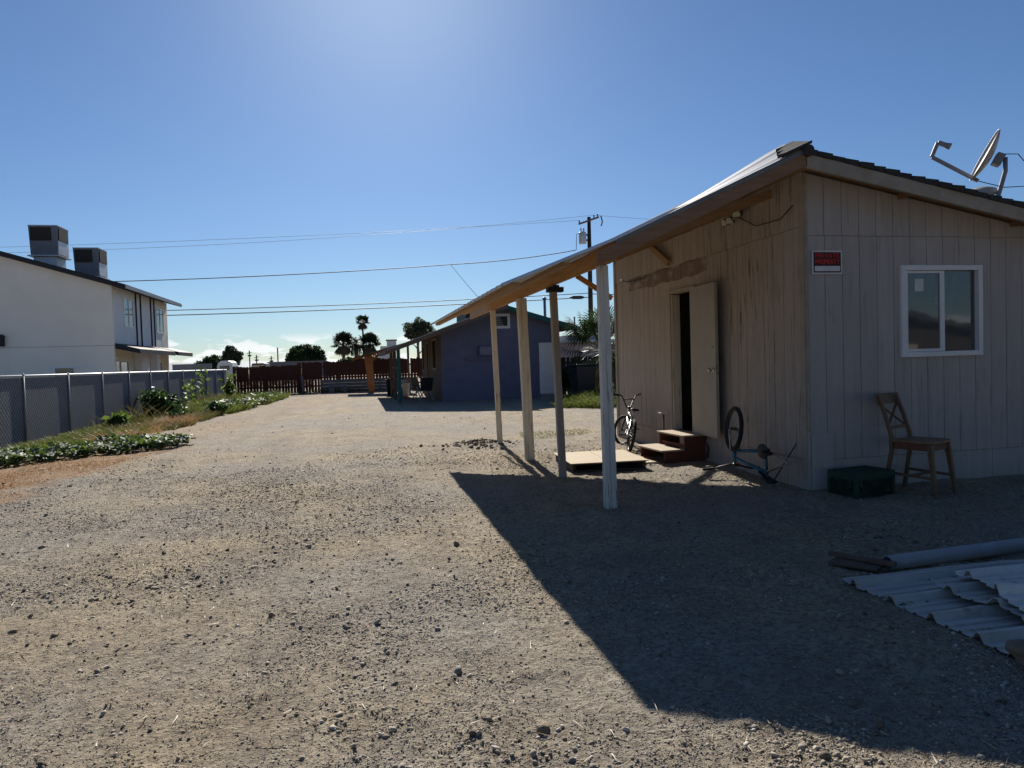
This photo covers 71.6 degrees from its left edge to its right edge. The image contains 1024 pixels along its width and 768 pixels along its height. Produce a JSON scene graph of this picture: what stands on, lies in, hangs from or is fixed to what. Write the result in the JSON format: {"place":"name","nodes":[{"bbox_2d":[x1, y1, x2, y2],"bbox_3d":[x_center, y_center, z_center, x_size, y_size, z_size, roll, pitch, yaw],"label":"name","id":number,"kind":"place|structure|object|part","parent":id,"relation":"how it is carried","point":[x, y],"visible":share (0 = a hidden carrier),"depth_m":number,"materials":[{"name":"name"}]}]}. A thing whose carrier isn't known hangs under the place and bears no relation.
{"place":"outdoors","nodes":[
{"label":"outdoors","id":0,"kind":"place"},
{"bbox_2d":[0,449,176,488],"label":"dry grass","id":1,"kind":"structure","parent":0,"point":[59,469],"depth_m":11.24,"materials":[{"name":"brown plant"}]},
{"bbox_2d":[0,251,192,378],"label":"white house","id":2,"kind":"structure","parent":0,"point":[54,319],"depth_m":28.82,"materials":[{"name":"beige paint"}]},
{"bbox_2d":[0,335,4,346],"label":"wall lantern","id":3,"kind":"object","parent":2,"relation":"attached to","point":[2,340],"depth_m":28.11,"materials":[{"name":"black metal"}]},
{"bbox_2d":[27,225,71,267],"bbox_3d":[-20.121,-5.788,30.890,1.232,2.025,1.320,-2,2,-12],"label":"rooftop cooler","id":4,"kind":"object","parent":2,"relation":"on","point":[49,244],"visible":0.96,"depth_m":30.38,"materials":[{"name":"grey metal"}]},
{"bbox_2d":[53,366,95,376],"bbox_3d":[-17.758,-0.265,28.870,1.560,0.920,0.029,-2,2,-12],"label":"window","id":5,"kind":"structure","parent":2,"relation":"in","point":[70,369],"depth_m":28.79,"materials":[{"name":"white glass"}]},
{"bbox_2d":[72,247,109,279],"bbox_3d":[-18.534,-5.052,31.255,1.100,1.735,1.210,-2,2,-12],"label":"rooftop cooler","id":6,"kind":"object","parent":2,"relation":"on","point":[91,261],"visible":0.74,"depth_m":30.77,"materials":[{"name":"grey metal"}]},
{"bbox_2d":[120,362,128,371],"bbox_3d":[-17.054,-0.430,31.288,0.030,1.050,1.000,-2,2,-12],"label":"window","id":7,"kind":"structure","parent":2,"relation":"in","point":[124,365],"depth_m":31.21,"materials":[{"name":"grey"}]},
{"bbox_2d":[123,297,133,327],"bbox_3d":[-16.818,-3.116,31.152,0.031,1.263,1.320,-2,2,-12],"label":"window","id":8,"kind":"structure","parent":2,"relation":"in","point":[128,310],"depth_m":31.12,"materials":[{"name":"white glass"}]},
{"bbox_2d":[155,308,163,333],"bbox_3d":[-17.886,-3.198,36.066,0.031,1.263,1.320,-2,2,-12],"label":"window","id":9,"kind":"structure","parent":2,"relation":"in","point":[159,312],"depth_m":36.02,"materials":[{"name":"white glass"}]},
{"bbox_2d":[76,389,242,431],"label":"tall grass","id":10,"kind":"structure","parent":0,"point":[146,414],"depth_m":21.53,"materials":[{"name":"green plant"}]},
{"bbox_2d":[175,389,291,413],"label":"grass","id":11,"kind":"structure","parent":0,"point":[242,406],"depth_m":27.25,"materials":[{"name":"green plant"}]},
{"bbox_2d":[169,358,409,370],"bbox_3d":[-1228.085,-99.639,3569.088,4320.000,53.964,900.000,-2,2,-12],"label":"hills","id":12,"kind":"structure","parent":0,"point":[245,364],"depth_m":3436.56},
{"bbox_2d":[391,378,403,397],"bbox_3d":[-5.014,0.199,31.006,0.591,0.941,1.355,-2,2,-4],"label":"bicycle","id":13,"kind":"object","parent":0,"point":[397,389],"visible":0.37,"depth_m":31.28,"materials":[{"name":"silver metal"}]},
{"bbox_2d":[378,297,580,403],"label":"blue house","id":14,"kind":"structure","parent":0,"point":[457,361],"depth_m":27.98,"materials":[{"name":"paint"}]},
{"bbox_2d":[421,345,424,371],"bbox_3d":[-4.312,-1.252,34.809,0.110,1.280,1.280,-2,2,-12],"label":"window","id":15,"kind":"structure","parent":14,"relation":"in","point":[423,346],"depth_m":34.75,"materials":[{"name":"grey"}]},
{"bbox_2d":[431,338,436,369],"bbox_3d":[-3.242,-1.249,29.872,0.110,1.330,1.780,-2,2,-12],"label":"window","id":16,"kind":"structure","parent":14,"relation":"in","point":[434,339],"depth_m":30.15,"materials":[{"name":"brown wood"}]},
{"bbox_2d":[539,342,553,393],"bbox_3d":[1.470,-0.633,28.436,0.760,2.050,0.039,-2,2,-12],"label":"side door","id":17,"kind":"structure","parent":14,"relation":"in","point":[545,349],"depth_m":28.39,"materials":[{"name":"white paint"}]},
{"bbox_2d":[0,373,1023,767],"bbox_3d":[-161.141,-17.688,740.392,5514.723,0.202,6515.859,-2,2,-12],"label":"ground","id":18,"kind":"structure","parent":0,"point":[302,427],"depth_m":4.41,"materials":[{"name":"beige gravel"}]},
{"bbox_2d":[0,424,152,449],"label":"grass patch","id":19,"kind":"object","parent":18,"relation":"on","point":[66,437],"visible":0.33,"depth_m":15.95,"materials":[{"name":"green plant"}]},
{"bbox_2d":[0,432,195,465],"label":"squash vines","id":20,"kind":"object","parent":18,"relation":"on","point":[111,442],"visible":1,"depth_m":13.14,"materials":[{"name":"green plant"}]},
{"bbox_2d":[0,369,226,449],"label":"chain link fence","id":21,"kind":"object","parent":18,"relation":"on","point":[40,406],"visible":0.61,"depth_m":17.65,"materials":[{"name":"metal"}]},
{"bbox_2d":[101,410,131,427],"bbox_3d":[-10.553,0.982,18.993,0.772,0.558,0.883,-2,2,-12],"label":"green weed","id":22,"kind":"object","parent":18,"relation":"on","point":[119,418],"visible":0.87,"depth_m":18.86,"materials":[{"name":"green plant"}]},
{"bbox_2d":[71,413,204,440],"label":"dry weeds","id":23,"kind":"object","parent":18,"relation":"on","point":[173,419],"visible":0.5,"depth_m":18.54,"materials":[{"name":"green plant"}]},
{"bbox_2d":[71,410,226,439],"bbox_3d":[-9.993,1.048,19.527,2.845,0.291,9.036,-2,2,-12],"label":"weed patch","id":24,"kind":"object","parent":18,"relation":"on","point":[208,414],"visible":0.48,"depth_m":19.17,"materials":[{"name":"green plant"}]},
{"bbox_2d":[138,386,187,415],"bbox_3d":[-11.387,0.606,23.005,1.515,1.099,1.704,-2,2,-12],"label":"dark bush","id":25,"kind":"object","parent":18,"relation":"on","point":[162,397],"visible":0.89,"depth_m":22.57,"materials":[{"name":"green plant"}]},
{"bbox_2d":[165,402,191,418],"bbox_3d":[-9.770,0.824,20.776,0.753,0.639,0.507,-2,2,-12],"label":"leafy plant","id":26,"kind":"object","parent":18,"relation":"on","point":[172,413],"visible":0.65,"depth_m":20.70,"materials":[{"name":"green plant"}]},
{"bbox_2d":[182,378,197,401],"bbox_3d":[-12.503,0.362,27.583,0.558,1.237,0.565,-2,2,-12],"label":"tall weed","id":27,"kind":"object","parent":18,"relation":"on","point":[186,397],"visible":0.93,"depth_m":27.57,"materials":[{"name":"green plant"}]},
{"bbox_2d":[172,363,211,371],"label":"block wall","id":28,"kind":"structure","parent":18,"relation":"on","point":[177,367],"depth_m":93.13,"materials":[{"name":"white concrete"}]},
{"bbox_2d":[195,366,210,396],"bbox_3d":[-12.817,0.082,29.381,0.516,1.698,0.532,-2,2,-4],"label":"tall weed","id":29,"kind":"object","parent":18,"relation":"on","point":[201,380],"visible":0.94,"depth_m":29.38,"materials":[{"name":"green plant"}]},
{"bbox_2d":[194,354,223,369],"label":"round tree","id":30,"kind":"object","parent":18,"relation":"on","point":[214,359],"visible":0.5,"depth_m":139.12,"materials":[{"name":"green plant"}]},
{"bbox_2d":[205,400,230,412],"bbox_3d":[-9.820,0.790,23.606,0.790,0.530,0.853,-3,2,-38],"label":"leafy plant","id":31,"kind":"object","parent":18,"relation":"on","point":[213,405],"visible":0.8,"depth_m":23.47,"materials":[{"name":"green plant"}]},
{"bbox_2d":[217,372,237,395],"bbox_3d":[-13.639,0.127,34.039,0.927,1.399,0.756,-2,2,-12],"label":"leafy plant","id":32,"kind":"object","parent":18,"relation":"on","point":[228,386],"visible":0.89,"depth_m":34.01,"materials":[{"name":"green plant"}]},
{"bbox_2d":[217,361,237,376],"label":"camper trailer","id":33,"kind":"object","parent":18,"relation":"on","point":[228,365],"visible":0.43,"depth_m":92.04,"materials":[{"name":"grey metal"}]},
{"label":"window","id":34,"kind":"part","parent":33,"relation":"part of","materials":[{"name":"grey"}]},
{"bbox_2d":[221,345,243,364],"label":"eucalyptus tree","id":35,"kind":"object","parent":18,"relation":"on","point":[230,353],"visible":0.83,"depth_m":140.42,"materials":[{"name":"green plant"}]},
{"bbox_2d":[202,389,284,408],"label":"squash vines","id":36,"kind":"object","parent":18,"relation":"on","point":[238,400],"visible":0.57,"depth_m":29.16,"materials":[{"name":"green plant"}]},
{"bbox_2d":[251,363,269,366],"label":"parked van","id":37,"kind":"object","parent":18,"relation":"on","point":[259,364],"visible":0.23,"depth_m":92.69,"materials":[{"name":"paint"}]},
{"bbox_2d":[236,365,305,390],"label":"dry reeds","id":38,"kind":"object","parent":18,"relation":"on","point":[262,383],"visible":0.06,"depth_m":40.96,"materials":[{"name":"plant"}]},
{"bbox_2d":[267,360,329,373],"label":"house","id":39,"kind":"structure","parent":18,"relation":"on","point":[286,363],"depth_m":114.72,"materials":[{"name":"grey"}]},
{"bbox_2d":[301,376,304,391],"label":"pale post","id":40,"kind":"object","parent":18,"relation":"on","point":[302,384],"visible":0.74,"depth_m":40.45,"materials":[{"name":"grey wood"}]},
{"bbox_2d":[285,344,326,361],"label":"dark tree","id":41,"kind":"object","parent":18,"relation":"on","point":[304,352],"visible":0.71,"depth_m":141.93,"materials":[{"name":"green plant"}]},
{"bbox_2d":[237,386,382,393],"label":"fence base weeds","id":42,"kind":"object","parent":18,"relation":"on","point":[319,391],"visible":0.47,"depth_m":40.27,"materials":[{"name":"green plant"}]},
{"bbox_2d":[233,357,421,393],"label":"board fence","id":43,"kind":"object","parent":18,"relation":"on","point":[290,375],"visible":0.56,"depth_m":40.76,"materials":[{"name":"brown wood"}]},
{"bbox_2d":[328,384,346,392],"bbox_3d":[-9.825,0.260,40.046,1.050,0.470,0.400,-2,2,-12],"label":"slab bench","id":44,"kind":"object","parent":18,"relation":"on","point":[331,388],"visible":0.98,"depth_m":39.85,"materials":[{"name":"grey concrete"}]},
{"bbox_2d":[329,331,353,358],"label":"fan palm","id":45,"kind":"object","parent":18,"relation":"on","point":[342,350],"visible":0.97,"depth_m":144.94,"materials":[{"name":"green plant"}]},
{"bbox_2d":[345,336,364,356],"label":"date palm","id":46,"kind":"object","parent":18,"relation":"on","point":[355,351],"visible":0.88,"depth_m":145.32,"materials":[{"name":"green plant"}]},
{"bbox_2d":[338,355,380,361],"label":"hedge tree","id":47,"kind":"object","parent":18,"relation":"on","point":[347,359],"visible":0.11,"depth_m":126.15,"materials":[{"name":"green plant"}]},
{"bbox_2d":[355,315,369,344],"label":"fan palm","id":48,"kind":"object","parent":18,"relation":"on","point":[362,326],"visible":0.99,"depth_m":146.09,"materials":[{"name":"green plant"}]},
{"bbox_2d":[321,377,412,392],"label":"wall","id":49,"kind":"structure","parent":18,"relation":"on","point":[362,383],"depth_m":40.94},
{"bbox_2d":[357,332,382,355],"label":"fan palm","id":50,"kind":"object","parent":18,"relation":"on","point":[370,339],"visible":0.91,"depth_m":143.96,"materials":[{"name":"green plant"}]},
{"bbox_2d":[350,344,409,392],"bbox_3d":[-7.200,-0.926,39.307,3.350,2.830,3.300,-2,2,-12],"label":"yard canopy","id":51,"kind":"object","parent":18,"relation":"on","point":[369,359],"visible":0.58,"depth_m":38.65,"materials":[{"name":"brown wood"}]},
{"bbox_2d":[380,339,396,358],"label":"building","id":52,"kind":"structure","parent":18,"relation":"on","point":[391,342],"depth_m":118.37,"materials":[{"name":"white paint"}]},
{"bbox_2d":[386,378,393,395],"bbox_3d":[-5.808,0.134,34.366,0.594,0.850,0.594,-2,2,-12],"label":"dark bin","id":53,"kind":"object","parent":18,"relation":"on","point":[388,384],"visible":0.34,"depth_m":34.15,"materials":[{"name":"plastic"}]},
{"bbox_2d":[401,381,409,396],"bbox_3d":[-4.978,0.221,32.911,0.530,0.720,0.530,-2,2,-12],"label":"white bin","id":54,"kind":"object","parent":18,"relation":"on","point":[405,385],"visible":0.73,"depth_m":32.72,"materials":[{"name":"white plastic"}]},
{"bbox_2d":[402,316,435,375],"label":"eucalyptus tree","id":55,"kind":"object","parent":18,"relation":"on","point":[416,328],"visible":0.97,"depth_m":88.76,"materials":[{"name":"green plant"}]},
{"bbox_2d":[410,377,431,399],"bbox_3d":[-3.761,0.192,29.265,0.703,0.959,0.530,-3,3,-42],"label":"patio chair","id":56,"kind":"object","parent":18,"relation":"on","point":[414,382],"visible":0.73,"depth_m":29.09,"materials":[{"name":"plastic"}]},
{"bbox_2d":[415,377,433,402],"bbox_3d":[-3.442,0.231,27.782,0.530,0.959,0.703,-3,2,-32],"label":"patio chair","id":57,"kind":"object","parent":18,"relation":"on","point":[426,384],"visible":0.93,"depth_m":27.57,"materials":[{"name":"plastic"}]},
{"bbox_2d":[0,414,1012,767],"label":"dirt clods","id":58,"kind":"object","parent":18,"relation":"on","point":[542,728],"visible":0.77,"depth_m":4.86,"materials":[{"name":"brown soil"}]},
{"bbox_2d":[0,442,1023,767],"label":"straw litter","id":59,"kind":"object","parent":18,"relation":"on","point":[530,642],"visible":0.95,"depth_m":3.60,"materials":[{"name":"beige plant"}]},
{"bbox_2d":[519,428,590,438],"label":"yard tufts","id":60,"kind":"object","parent":18,"relation":"on","point":[555,433],"visible":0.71,"depth_m":14.18,"materials":[{"name":"brown plant"}]},
{"bbox_2d":[567,364,597,395],"bbox_3d":[2.551,-0.068,25.754,0.860,1.310,0.870,-2,2,-20],"label":"garbage cart","id":61,"kind":"object","parent":18,"relation":"on","point":[582,377],"visible":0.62,"depth_m":25.43,"materials":[{"name":"plastic"}]},
{"bbox_2d":[560,335,614,379],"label":"pink house","id":62,"kind":"structure","parent":18,"relation":"on","point":[578,346],"depth_m":37.60,"materials":[{"name":"paint"}]},
{"bbox_2d":[560,303,615,392],"bbox_3d":[3.575,-1.189,27.075,3.906,3.892,3.968,-1,2,29],"label":"fan palm","id":63,"kind":"object","parent":18,"relation":"on","point":[590,325],"visible":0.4,"depth_m":26.52,"materials":[{"name":"green plant"}]},
{"bbox_2d":[561,355,615,393],"bbox_3d":[4.120,-0.460,30.918,4.976,1.665,0.070,-2,2,-12],"label":"dark fence","id":64,"kind":"object","parent":18,"relation":"on","point":[575,360],"visible":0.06,"depth_m":30.55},
{"bbox_2d":[576,213,602,333],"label":"utility pole","id":65,"kind":"object","parent":18,"relation":"on","point":[582,237],"visible":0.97,"depth_m":48.90,"materials":[{"name":"brown wood"}]},
{"bbox_2d":[19,220,578,246],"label":"power line","id":66,"kind":"object","parent":65,"relation":"attached to","point":[307,235],"visible":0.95,"depth_m":44.63,"materials":[{"name":"black rubber"}]},
{"bbox_2d":[14,215,590,252],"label":"power line","id":67,"kind":"object","parent":65,"relation":"attached to","point":[318,238],"visible":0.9,"depth_m":44.84,"materials":[{"name":"black rubber"}]},
{"bbox_2d":[115,250,575,281],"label":"power line","id":68,"kind":"object","parent":65,"relation":"attached to","point":[340,271],"visible":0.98,"depth_m":45.31,"materials":[{"name":"black rubber"}]},
{"bbox_2d":[167,293,587,310],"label":"power line","id":69,"kind":"object","parent":65,"relation":"attached to","point":[353,304],"visible":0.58,"depth_m":45.45,"materials":[{"name":"black rubber"}]},
{"bbox_2d":[167,297,590,315],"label":"power line","id":70,"kind":"object","parent":65,"relation":"attached to","point":[340,309],"visible":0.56,"depth_m":45.30,"materials":[{"name":"black rubber"}]},
{"bbox_2d":[569,296,584,298],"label":"splice case","id":71,"kind":"object","parent":70,"relation":"hanging from","point":[576,297],"visible":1,"depth_m":48.63,"materials":[{"name":"black plastic"}]},
{"bbox_2d":[553,449,648,472],"bbox_3d":[1.213,1.071,9.936,1.060,0.122,1.160,-2,2,-8],"label":"pallet","id":72,"kind":"object","parent":18,"relation":"on","point":[574,460],"visible":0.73,"depth_m":9.63,"materials":[{"name":"brown wood"}]},
{"bbox_2d":[613,393,640,451],"bbox_3d":[1.863,0.624,11.841,0.620,0.930,1.326,-1,2,19],"label":"bicycle","id":73,"kind":"object","parent":18,"relation":"on","point":[631,431],"visible":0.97,"depth_m":11.84,"materials":[{"name":"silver metal"}]},
{"bbox_2d":[640,456,657,463],"bbox_3d":[1.815,1.083,10.277,0.220,0.030,0.950,-2,2,-12],"label":"loose plank","id":74,"kind":"object","parent":18,"relation":"on","point":[650,461],"visible":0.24,"depth_m":9.86,"materials":[{"name":"brown wood"}]},
{"bbox_2d":[658,412,667,429],"bbox_3d":[2.373,0.765,11.143,0.120,0.645,0.100,-2,2,-12],"label":"standpipe","id":75,"kind":"object","parent":18,"relation":"on","point":[663,418],"visible":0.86,"depth_m":11.13,"materials":[{"name":"grey metal"}]},
{"bbox_2d":[636,429,708,463],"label":"steps","id":76,"kind":"structure","parent":18,"relation":"on","point":[669,446],"depth_m":9.93,"materials":[{"name":"brown wood"}]},
{"bbox_2d":[431,140,1023,508],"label":"beige house","id":77,"kind":"structure","parent":18,"relation":"on","point":[917,304],"depth_m":8.07,"materials":[{"name":"beige wood"}]},
{"bbox_2d":[689,281,719,438],"bbox_3d":[2.598,-0.322,9.743,0.128,2.065,0.878,-2,2,-7],"label":"door","id":78,"kind":"structure","parent":77,"relation":"in","point":[703,298],"depth_m":9.67,"materials":[{"name":"paint"}]},
{"bbox_2d":[721,210,741,225],"bbox_3d":[2.735,-2.091,8.829,0.217,0.190,0.396,-2,2,-12],"label":"flood light","id":79,"kind":"object","parent":77,"relation":"attached to","point":[726,221],"visible":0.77,"depth_m":8.81,"materials":[{"name":"beige plastic"}]},
{"bbox_2d":[812,250,841,273],"bbox_3d":[3.407,-1.315,7.673,0.370,0.255,0.010,-2,2,-12],"label":"warning sign","id":80,"kind":"object","parent":77,"relation":"attached to","point":[826,261],"visible":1,"depth_m":7.67,"materials":[{"name":"red plastic"}]},
{"bbox_2d":[899,265,982,357],"bbox_3d":[4.840,-0.827,8.040,1.074,1.024,0.110,-2,2,-12],"label":"window","id":81,"kind":"structure","parent":77,"relation":"in","point":[941,306],"depth_m":8.01,"materials":[{"name":"white plastic"}]},
{"bbox_2d":[930,129,1023,195],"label":"satellite dish","id":82,"kind":"object","parent":77,"relation":"on","point":[986,157],"visible":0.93,"depth_m":9.50,"materials":[{"name":"grey metal"}]},
{"bbox_2d":[974,186,997,194],"bbox_3d":[6.415,-2.276,9.784,0.548,0.875,0.560,-2,2,-12],"label":"spare dish","id":83,"kind":"object","parent":77,"relation":"on","point":[989,190],"visible":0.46,"depth_m":9.56,"materials":[{"name":"white metal"}]},
{"bbox_2d":[702,406,795,483],"bbox_3d":[2.831,0.791,8.292,0.661,0.838,1.216,-3,20,-23],"label":"bicycle","id":84,"kind":"object","parent":18,"relation":"on","point":[763,451],"visible":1,"depth_m":8.31,"materials":[{"name":"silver metal"}]},
{"bbox_2d":[774,443,796,478],"bbox_3d":[3.034,0.892,7.932,0.035,0.487,0.315,-3,2,-40],"label":"thin rod","id":85,"kind":"object","parent":18,"relation":"on","point":[786,459],"visible":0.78,"depth_m":7.88,"materials":[{"name":"black metal"}]},
{"bbox_2d":[828,557,885,571],"bbox_3d":[2.385,1.244,4.913,0.170,0.028,0.328,-3,3,-43],"label":"board scrap","id":86,"kind":"object","parent":18,"relation":"on","point":[845,562],"visible":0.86,"depth_m":4.88,"materials":[{"name":"brown wood"}]},
{"bbox_2d":[828,551,896,566],"bbox_3d":[2.422,1.211,4.925,0.030,0.055,0.482,-3,2,-33],"label":"wood strip","id":87,"kind":"object","parent":86,"relation":"on","point":[864,559],"visible":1,"depth_m":4.90,"materials":[{"name":"wood"}]},
{"bbox_2d":[827,465,894,499],"bbox_3d":[3.679,1.034,7.483,0.547,0.272,0.387,-2,2,-21],"label":"milk crate","id":88,"kind":"object","parent":18,"relation":"on","point":[856,475],"visible":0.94,"depth_m":7.36,"materials":[{"name":"plastic"}]},
{"bbox_2d":[874,392,957,498],"bbox_3d":[4.229,0.627,7.480,0.454,1.048,0.666,-3,2,-34],"label":"wooden chair","id":89,"kind":"object","parent":18,"relation":"on","point":[909,443],"visible":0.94,"depth_m":7.42,"materials":[{"name":"brown wood"}]},
{"bbox_2d":[841,559,1023,654],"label":"corrugated sheet","id":90,"kind":"object","parent":18,"relation":"on","point":[994,625],"visible":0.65,"depth_m":4.14,"materials":[{"name":"grey metal"}]},
{"bbox_2d":[933,578,1023,620],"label":"corrugated sheet","id":91,"kind":"object","parent":90,"relation":"on","point":[975,590],"visible":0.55,"depth_m":4.16,"materials":[{"name":"grey metal"}]},
{"bbox_2d":[954,563,1023,611],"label":"corrugated sheet","id":92,"kind":"object","parent":91,"relation":"on","point":[1007,581],"visible":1,"depth_m":4.21,"materials":[{"name":"silver metal"}]},
{"bbox_2d":[882,538,1023,570],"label":"plastic pipe","id":93,"kind":"object","parent":18,"relation":"on","point":[950,554],"visible":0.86,"depth_m":4.93,"materials":[{"name":"plastic"}]},
{"bbox_2d":[1005,639,1023,670],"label":"rock","id":94,"kind":"object","parent":18,"relation":"on","point":[1015,648],"visible":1,"depth_m":3.29,"materials":[{"name":"stone"}]},
{"bbox_2d":[0,0,1023,363],"label":"sky","id":95,"kind":"structure","parent":0,"point":[127,123],"materials":[{"name":"blue"}]},
{"bbox_2d":[549,388,616,407],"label":"back grass","id":96,"kind":"structure","parent":0,"point":[584,399],"depth_m":22.31,"materials":[{"name":"green plant"}]}
]}

